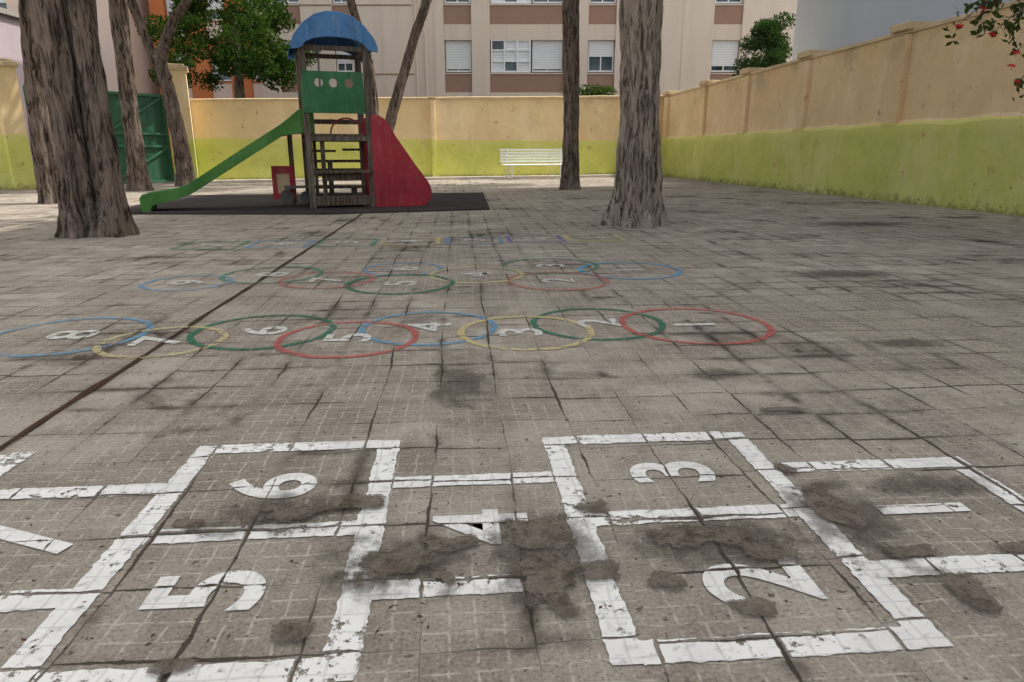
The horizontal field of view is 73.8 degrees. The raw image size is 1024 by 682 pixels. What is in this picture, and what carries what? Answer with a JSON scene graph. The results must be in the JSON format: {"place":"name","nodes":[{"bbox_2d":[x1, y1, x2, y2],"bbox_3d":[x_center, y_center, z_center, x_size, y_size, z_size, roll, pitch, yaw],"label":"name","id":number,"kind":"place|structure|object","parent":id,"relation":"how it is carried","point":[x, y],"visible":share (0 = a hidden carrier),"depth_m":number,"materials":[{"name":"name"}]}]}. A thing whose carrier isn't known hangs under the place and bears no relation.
{"place":"outdoors","nodes":[
{"label":"outdoors","id":0,"kind":"place"},
{"bbox_2d":[0,3,6,8],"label":"window glass","id":1,"kind":"object","parent":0,"point":[3,5],"visible":0.08,"depth_m":31.34,"materials":[{"name":"grey glass"}]},
{"bbox_2d":[0,122,12,189],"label":"boundary wall","id":2,"kind":"structure","parent":0,"point":[5,180],"depth_m":15.01,"materials":[{"name":"paint"}]},
{"bbox_2d":[0,14,33,166],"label":"walls","id":3,"kind":"structure","parent":0,"point":[10,41],"depth_m":27.36,"materials":[{"name":"white paint"}]},
{"bbox_2d":[0,7,18,18],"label":"roof","id":4,"kind":"structure","parent":3,"relation":"on","point":[8,12],"depth_m":26.87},
{"bbox_2d":[124,168,174,183],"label":"street","id":5,"kind":"structure","parent":0,"point":[164,182],"depth_m":18.60,"materials":[{"name":"grey asphalt"}]},
{"bbox_2d":[6,0,117,91],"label":"walls","id":6,"kind":"structure","parent":5,"relation":"on","point":[106,43],"depth_m":31.45,"materials":[{"name":"white paint"}]},
{"label":"window","id":7,"kind":"object","parent":6,"relation":"attached to","visible":0},
{"bbox_2d":[0,0,102,61],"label":"shutters","id":8,"kind":"object","parent":7,"relation":"attached to","point":[2,1],"visible":0.08,"depth_m":31.20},
{"bbox_2d":[128,0,159,93],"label":"building","id":9,"kind":"structure","parent":5,"relation":"on","point":[143,65],"depth_m":33.52,"materials":[{"name":"beige paint"}]},
{"bbox_2d":[148,0,254,167],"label":"walls","id":10,"kind":"structure","parent":5,"relation":"on","point":[158,7],"depth_m":33.69,"materials":[{"name":"brick"}]},
{"bbox_2d":[166,4,255,80],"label":"window frames","id":11,"kind":"structure","parent":10,"relation":"attached to","point":[213,20],"depth_m":33.26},
{"bbox_2d":[166,0,257,78],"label":"shutters","id":12,"kind":"object","parent":11,"relation":"attached to","point":[214,4],"visible":0.07,"depth_m":33.08,"materials":[{"name":"white plastic"}]},
{"bbox_2d":[169,8,255,79],"bbox_3d":[-14.450,-16.265,33.185,4.520,12.240,0.026,0,15,0],"label":"window glass","id":13,"kind":"object","parent":11,"relation":"in","point":[227,78],"visible":0.12,"depth_m":34.01,"materials":[{"name":"grey glass"}]},
{"bbox_2d":[173,23,263,98],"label":"balcony bands","id":14,"kind":"object","parent":10,"relation":"attached to","point":[225,91],"visible":0.1,"depth_m":33.97,"materials":[{"name":"white paint"}]},
{"bbox_2d":[187,21,261,82],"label":"sills","id":15,"kind":"structure","parent":10,"relation":"attached to","point":[229,82],"depth_m":33.85,"materials":[{"name":"concrete"}]},
{"bbox_2d":[314,50,321,86],"bbox_3d":[-7.000,-8.818,25.056,0.680,5.240,0.680,-1,16,-4],"label":"street lamp","id":16,"kind":"object","parent":5,"relation":"on","point":[319,69],"visible":0.07,"depth_m":24.69,"materials":[{"name":"grey metal"}]},
{"bbox_2d":[260,0,797,97],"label":"walls","id":17,"kind":"structure","parent":5,"relation":"on","point":[700,35],"depth_m":29.60,"materials":[{"name":"beige paint"}]},
{"bbox_2d":[299,4,413,74],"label":"floor lines","id":18,"kind":"object","parent":17,"relation":"attached to","point":[366,5],"visible":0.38,"depth_m":29.21,"materials":[{"name":"beige paint"}]},
{"bbox_2d":[276,5,742,91],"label":"balcony bands","id":19,"kind":"object","parent":17,"relation":"attached to","point":[553,14],"visible":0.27,"depth_m":29.47,"materials":[{"name":"paint"}]},
{"bbox_2d":[284,0,741,72],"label":"window frames","id":20,"kind":"structure","parent":17,"relation":"attached to","point":[529,49],"depth_m":29.84,"materials":[{"name":"white plastic"}]},
{"bbox_2d":[279,0,739,70],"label":"window glass","id":21,"kind":"object","parent":20,"relation":"in","point":[594,63],"visible":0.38,"depth_m":30.07,"materials":[{"name":"grey glass"}]},
{"bbox_2d":[282,0,737,70],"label":"shutters","id":22,"kind":"object","parent":20,"relation":"attached to","point":[547,54],"visible":0.49,"depth_m":29.91,"materials":[{"name":"white plastic"}]},
{"bbox_2d":[284,4,743,73],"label":"sills","id":23,"kind":"structure","parent":17,"relation":"attached to","point":[539,4],"depth_m":29.25,"materials":[{"name":"white stone"}]},
{"bbox_2d":[381,0,685,96],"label":"downpipes","id":24,"kind":"object","parent":17,"relation":"attached to","point":[435,55],"depth_m":29.71,"materials":[{"name":"grey metal"}]},
{"bbox_2d":[579,83,617,95],"bbox_3d":[3.070,-7.820,25.226,1.635,3.225,0.887,-1,16,-4],"label":"shrub","id":25,"kind":"object","parent":5,"relation":"on","point":[604,90],"visible":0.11,"depth_m":24.74,"materials":[{"name":"green plant"}]},
{"bbox_2d":[0,177,1023,681],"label":"ground","id":26,"kind":"structure","parent":0,"point":[930,279],"depth_m":2.20,"materials":[{"name":"tile"}]},
{"bbox_2d":[0,66,36,189],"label":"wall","id":27,"kind":"structure","parent":26,"relation":"on","point":[16,141],"depth_m":14.74,"materials":[{"name":"paint"}]},
{"bbox_2d":[0,61,18,67],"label":"cap","id":28,"kind":"object","parent":27,"relation":"on","point":[10,64],"visible":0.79,"depth_m":14.40,"materials":[{"name":"paint"}]},
{"bbox_2d":[0,58,12,61],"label":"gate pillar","id":29,"kind":"structure","parent":28,"relation":"on","point":[4,59],"depth_m":14.41,"materials":[{"name":"paint"}]},
{"bbox_2d":[18,0,57,203],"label":"tree","id":30,"kind":"object","parent":26,"relation":"on","point":[42,146],"visible":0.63,"depth_m":10.66,"materials":[{"name":"brown plant"}]},
{"bbox_2d":[26,0,139,238],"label":"tree","id":31,"kind":"object","parent":26,"relation":"on","point":[92,201],"visible":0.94,"depth_m":6.44,"materials":[{"name":"brown plant"}]},
{"bbox_2d":[108,0,154,190],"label":"tree","id":32,"kind":"object","parent":26,"relation":"on","point":[137,176],"visible":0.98,"depth_m":14.11,"materials":[{"name":"brown plant"}]},
{"bbox_2d":[127,0,195,186],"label":"tree","id":33,"kind":"object","parent":26,"relation":"on","point":[183,162],"visible":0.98,"depth_m":15.95,"materials":[{"name":"brown plant"}]},
{"bbox_2d":[0,213,362,449],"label":"drain channel","id":34,"kind":"object","parent":26,"relation":"on","point":[74,399],"visible":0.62,"depth_m":2.58,"materials":[{"name":"black metal"}]},
{"bbox_2d":[169,70,198,178],"bbox_3d":[-8.576,-5.504,17.686,0.540,2.780,0.540,-6,17,-22],"label":"gate pillar","id":35,"kind":"object","parent":26,"relation":"on","point":[179,79],"visible":0.29,"depth_m":17.38,"materials":[{"name":"paint"}]},
{"bbox_2d":[22,85,174,182],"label":"metal gate","id":36,"kind":"structure","parent":35,"relation":"attached to","point":[153,119],"depth_m":17.18,"materials":[{"name":"green metal"}]},
{"bbox_2d":[168,66,188,72],"bbox_3d":[-8.576,-6.891,17.302,0.660,0.100,0.660,-6,17,-22],"label":"cap","id":37,"kind":"object","parent":35,"relation":"on","point":[183,68],"visible":0.52,"depth_m":17.06,"materials":[{"name":"paint"}]},
{"bbox_2d":[167,63,183,65],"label":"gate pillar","id":38,"kind":"structure","parent":37,"relation":"on","point":[170,64],"depth_m":17.07,"materials":[{"name":"paint"}]},
{"bbox_2d":[134,0,316,97],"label":"street tree","id":39,"kind":"object","parent":26,"relation":"on","point":[241,58],"visible":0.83,"depth_m":24.34,"materials":[{"name":"green plant"}]},
{"bbox_2d":[130,192,489,214],"bbox_3d":[-3.295,-2.293,11.251,5.800,0.022,4.650,-1,16,-4],"label":"rubber mat","id":40,"kind":"object","parent":26,"relation":"on","point":[255,204],"visible":0.56,"depth_m":10.16,"materials":[{"name":"black rubber"}]},
{"bbox_2d":[139,11,431,211],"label":"playground slide tower","id":41,"kind":"structure","parent":40,"relation":"on","point":[388,173],"depth_m":9.77,"materials":[{"name":"green wood"}]},
{"bbox_2d":[0,258,774,357],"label":"painted number rings","id":42,"kind":"object","parent":26,"relation":"on","point":[277,345],"visible":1,"depth_m":3.23,"materials":[{"name":"multicoloured paint"}]},
{"bbox_2d":[346,0,431,131],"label":"tree","id":43,"kind":"object","parent":26,"relation":"on","point":[400,84],"visible":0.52,"depth_m":17.32,"materials":[{"name":"brown plant"}]},
{"bbox_2d":[171,234,625,249],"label":"painted number squares","id":44,"kind":"structure","parent":26,"relation":"on","point":[438,240],"depth_m":6.30,"materials":[{"name":"multicoloured paint"}]},
{"bbox_2d":[210,174,614,182],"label":"concrete kerb","id":45,"kind":"structure","parent":26,"relation":"on","point":[427,178],"depth_m":20.75,"materials":[{"name":"grey concrete"}]},
{"bbox_2d":[190,97,664,179],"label":"boundary wall","id":46,"kind":"structure","parent":26,"relation":"on","point":[473,137],"depth_m":20.71,"materials":[{"name":"paint"}]},
{"bbox_2d":[189,95,664,101],"bbox_3d":[-1.685,-7.338,20.628,14.812,0.584,0.294,-6,17,-22],"label":"coping","id":47,"kind":"object","parent":46,"relation":"on","point":[381,98],"visible":0.54,"depth_m":20.24,"materials":[{"name":"paint"}]},
{"bbox_2d":[430,100,435,176],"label":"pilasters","id":48,"kind":"object","parent":46,"relation":"attached to","point":[432,127],"visible":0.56,"depth_m":20.46,"materials":[{"name":"paint"}]},
{"bbox_2d":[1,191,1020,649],"bbox_3d":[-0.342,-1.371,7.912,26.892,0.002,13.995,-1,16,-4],"label":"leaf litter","id":49,"kind":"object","parent":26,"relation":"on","point":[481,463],"visible":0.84,"depth_m":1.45,"materials":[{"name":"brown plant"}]},
{"bbox_2d":[0,431,1023,681],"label":"hopscotch marking","id":50,"kind":"object","parent":26,"relation":"on","point":[354,601],"visible":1,"depth_m":1.35,"materials":[{"name":"white paint"}]},
{"bbox_2d":[499,149,561,178],"bbox_3d":[0.701,-5.467,21.053,2.120,0.905,0.526,-5,16,-18],"label":"park bench","id":51,"kind":"object","parent":26,"relation":"on","point":[512,165],"visible":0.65,"depth_m":21.07,"materials":[{"name":"white paint"}]},
{"bbox_2d":[559,0,580,189],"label":"tree","id":52,"kind":"object","parent":26,"relation":"on","point":[570,177],"visible":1,"depth_m":14.59,"materials":[{"name":"brown plant"}]},
{"bbox_2d":[146,406,1023,674],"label":"dirt stains","id":53,"kind":"structure","parent":26,"relation":"on","point":[550,580],"depth_m":1.40,"materials":[{"name":"dirt"}]},
{"bbox_2d":[599,0,670,227],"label":"tree","id":54,"kind":"object","parent":26,"relation":"on","point":[636,200],"visible":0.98,"depth_m":7.39,"materials":[{"name":"grey plant"}]},
{"bbox_2d":[732,11,795,76],"bbox_3d":[9.755,-9.453,26.316,2.626,5.893,2.245,-1,16,-4],"label":"evergreen tree","id":55,"kind":"object","parent":26,"relation":"on","point":[772,36],"visible":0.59,"depth_m":25.54,"materials":[{"name":"green plant"}]},
{"bbox_2d":[668,7,1023,135],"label":"boundary wall","id":56,"kind":"structure","parent":26,"relation":"on","point":[970,75],"depth_m":11.82,"materials":[{"name":"paint"}]},
{"bbox_2d":[662,34,912,138],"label":"pilasters","id":57,"kind":"object","parent":56,"relation":"attached to","point":[899,60],"visible":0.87,"depth_m":14.04,"materials":[{"name":"paint"}]},
{"bbox_2d":[660,112,1023,216],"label":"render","id":58,"kind":"object","parent":56,"relation":"attached to","point":[973,163],"visible":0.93,"depth_m":11.64,"materials":[{"name":"paint"}]},
{"bbox_2d":[665,0,1023,96],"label":"coping","id":59,"kind":"object","parent":56,"relation":"on","point":[941,22],"visible":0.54,"depth_m":12.12,"materials":[{"name":"paint"}]},
{"bbox_2d":[663,21,934,95],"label":"pilaster caps","id":60,"kind":"object","parent":59,"relation":"attached to","point":[903,27],"visible":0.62,"depth_m":13.82,"materials":[{"name":"paint"}]},
{"bbox_2d":[942,0,1023,100],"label":"hibiscus bush","id":61,"kind":"object","parent":26,"relation":"on","point":[1009,26],"visible":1,"depth_m":5.55,"materials":[{"name":"green plant"}]},
{"bbox_2d":[444,0,734,72],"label":"window frames","id":62,"kind":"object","parent":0,"point":[531,59],"depth_m":30.40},
{"bbox_2d":[791,0,1013,60],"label":"walls","id":63,"kind":"structure","parent":0,"point":[829,25],"depth_m":14.96,"materials":[{"name":"white paint"}]}
]}

